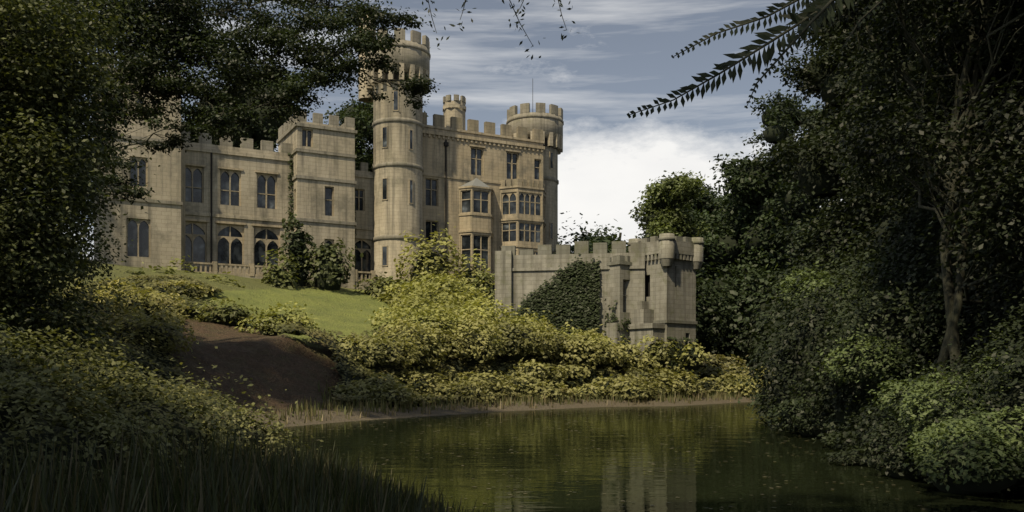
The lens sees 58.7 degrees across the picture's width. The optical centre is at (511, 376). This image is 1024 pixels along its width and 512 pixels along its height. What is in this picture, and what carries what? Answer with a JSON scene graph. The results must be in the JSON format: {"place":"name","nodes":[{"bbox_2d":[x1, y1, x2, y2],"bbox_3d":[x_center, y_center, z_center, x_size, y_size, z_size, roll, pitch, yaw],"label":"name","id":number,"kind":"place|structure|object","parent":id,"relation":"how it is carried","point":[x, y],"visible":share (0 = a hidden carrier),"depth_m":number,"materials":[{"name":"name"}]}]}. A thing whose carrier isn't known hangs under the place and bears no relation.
{"place":"outdoors","nodes":[
{"label":"outdoors","id":0,"kind":"place"},
{"bbox_2d":[4,0,862,259],"label":"sky","id":1,"kind":"structure","parent":0,"point":[616,59],"materials":[{"name":"white"}]},
{"bbox_2d":[45,263,1011,488],"bbox_3d":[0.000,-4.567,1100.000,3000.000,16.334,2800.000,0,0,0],"label":"ground","id":2,"kind":"structure","parent":0,"point":[297,367],"depth_m":50.43,"materials":[{"name":"brown soil"}]},
{"bbox_2d":[0,0,185,398],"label":"tree","id":3,"kind":"object","parent":2,"relation":"on","point":[35,157],"visible":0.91,"depth_m":13.00,"materials":[{"name":"green plant"}]},
{"bbox_2d":[0,0,440,335],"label":"cedar tree","id":4,"kind":"object","parent":2,"relation":"on","point":[179,39],"visible":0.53,"depth_m":36.65,"materials":[{"name":"green plant"}]},
{"bbox_2d":[181,64,309,151],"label":"tree","id":5,"kind":"object","parent":2,"relation":"on","point":[260,132],"visible":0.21,"depth_m":122.98,"materials":[{"name":"green plant"}]},
{"bbox_2d":[91,15,563,289],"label":"castle","id":6,"kind":"structure","parent":2,"relation":"on","point":[486,195],"depth_m":92.02,"materials":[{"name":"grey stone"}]},
{"bbox_2d":[323,94,428,171],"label":"tree","id":7,"kind":"object","parent":2,"relation":"on","point":[361,113],"visible":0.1,"depth_m":128.11,"materials":[{"name":"green plant"}]},
{"bbox_2d":[27,274,747,405],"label":"shrubs","id":8,"kind":"object","parent":2,"relation":"on","point":[348,369],"visible":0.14,"depth_m":53.70,"materials":[{"name":"green plant"}]},
{"bbox_2d":[23,261,766,406],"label":"scrub bank","id":9,"kind":"structure","parent":2,"relation":"on","point":[449,322],"depth_m":60.59,"materials":[{"name":"green plant"}]},
{"bbox_2d":[0,211,795,504],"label":"bush","id":10,"kind":"object","parent":2,"relation":"on","point":[32,398],"visible":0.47,"depth_m":10.38,"materials":[{"name":"green plant"}]},
{"bbox_2d":[121,202,711,369],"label":"shrubs","id":11,"kind":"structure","parent":2,"relation":"on","point":[327,270],"depth_m":83.80,"materials":[{"name":"green plant"}]},
{"bbox_2d":[0,375,1023,511],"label":"grass","id":12,"kind":"structure","parent":2,"relation":"on","point":[283,481],"depth_m":7.25,"materials":[{"name":"green plant"}]},
{"bbox_2d":[495,233,703,378],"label":"castle outwork","id":13,"kind":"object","parent":2,"relation":"on","point":[648,285],"visible":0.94,"depth_m":75.07,"materials":[{"name":"grey stone"}]},
{"bbox_2d":[287,152,698,380],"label":"ivy walls","id":14,"kind":"structure","parent":13,"relation":"attached to","point":[571,297],"depth_m":75.59,"materials":[{"name":"green plant"}]},
{"bbox_2d":[572,221,627,252],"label":"tree","id":15,"kind":"object","parent":2,"relation":"on","point":[601,238],"depth_m":131.43,"materials":[{"name":"green plant"}]},
{"bbox_2d":[420,0,885,117],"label":"overhead tree","id":16,"kind":"object","parent":2,"relation":"on","point":[813,11],"visible":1,"depth_m":10.08,"materials":[{"name":"green plant"}]},
{"bbox_2d":[629,168,710,237],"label":"terrace tree","id":17,"kind":"object","parent":2,"relation":"on","point":[666,197],"visible":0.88,"depth_m":87.10,"materials":[{"name":"green plant"}]},
{"bbox_2d":[626,176,723,269],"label":"tree","id":18,"kind":"object","parent":2,"relation":"on","point":[704,202],"visible":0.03,"depth_m":143.19,"materials":[{"name":"green plant"}]},
{"bbox_2d":[648,149,821,323],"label":"round tree","id":19,"kind":"object","parent":2,"relation":"on","point":[743,224],"visible":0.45,"depth_m":110.30,"materials":[{"name":"green plant"}]},
{"bbox_2d":[708,192,835,279],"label":"tree","id":20,"kind":"object","parent":2,"relation":"on","point":[720,207],"depth_m":143.96,"materials":[{"name":"green plant"}]},
{"bbox_2d":[740,85,836,288],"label":"pine tree","id":21,"kind":"object","parent":2,"relation":"on","point":[780,117],"visible":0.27,"depth_m":100.57,"materials":[{"name":"green plant"}]},
{"bbox_2d":[772,103,836,193],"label":"tree","id":22,"kind":"object","parent":2,"relation":"on","point":[815,129],"depth_m":68.52,"materials":[{"name":"green plant"}]},
{"bbox_2d":[787,0,907,215],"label":"tree","id":23,"kind":"object","parent":2,"relation":"on","point":[824,112],"visible":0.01,"depth_m":55.67,"materials":[{"name":"green plant"}]},
{"bbox_2d":[749,0,946,278],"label":"tree","id":24,"kind":"object","parent":2,"relation":"on","point":[818,73],"visible":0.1,"depth_m":43.96,"materials":[{"name":"green plant"}]},
{"bbox_2d":[696,75,1023,494],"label":"bushes","id":25,"kind":"object","parent":2,"relation":"on","point":[852,364],"visible":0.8,"depth_m":25.35,"materials":[{"name":"green plant"}]},
{"bbox_2d":[804,0,1023,385],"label":"tree","id":26,"kind":"object","parent":2,"relation":"on","point":[986,40],"visible":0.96,"depth_m":22.23,"materials":[{"name":"green plant"}]},
{"bbox_2d":[813,0,1023,274],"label":"tree","id":27,"kind":"object","parent":2,"relation":"on","point":[881,195],"visible":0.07,"depth_m":34.58,"materials":[{"name":"green plant"}]},
{"bbox_2d":[256,402,1023,511],"bbox_3d":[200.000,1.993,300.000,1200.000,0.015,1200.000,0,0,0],"label":"pond","id":28,"kind":"structure","parent":0,"point":[806,473],"depth_m":20.73,"materials":[{"name":"green liquid"}]}
]}

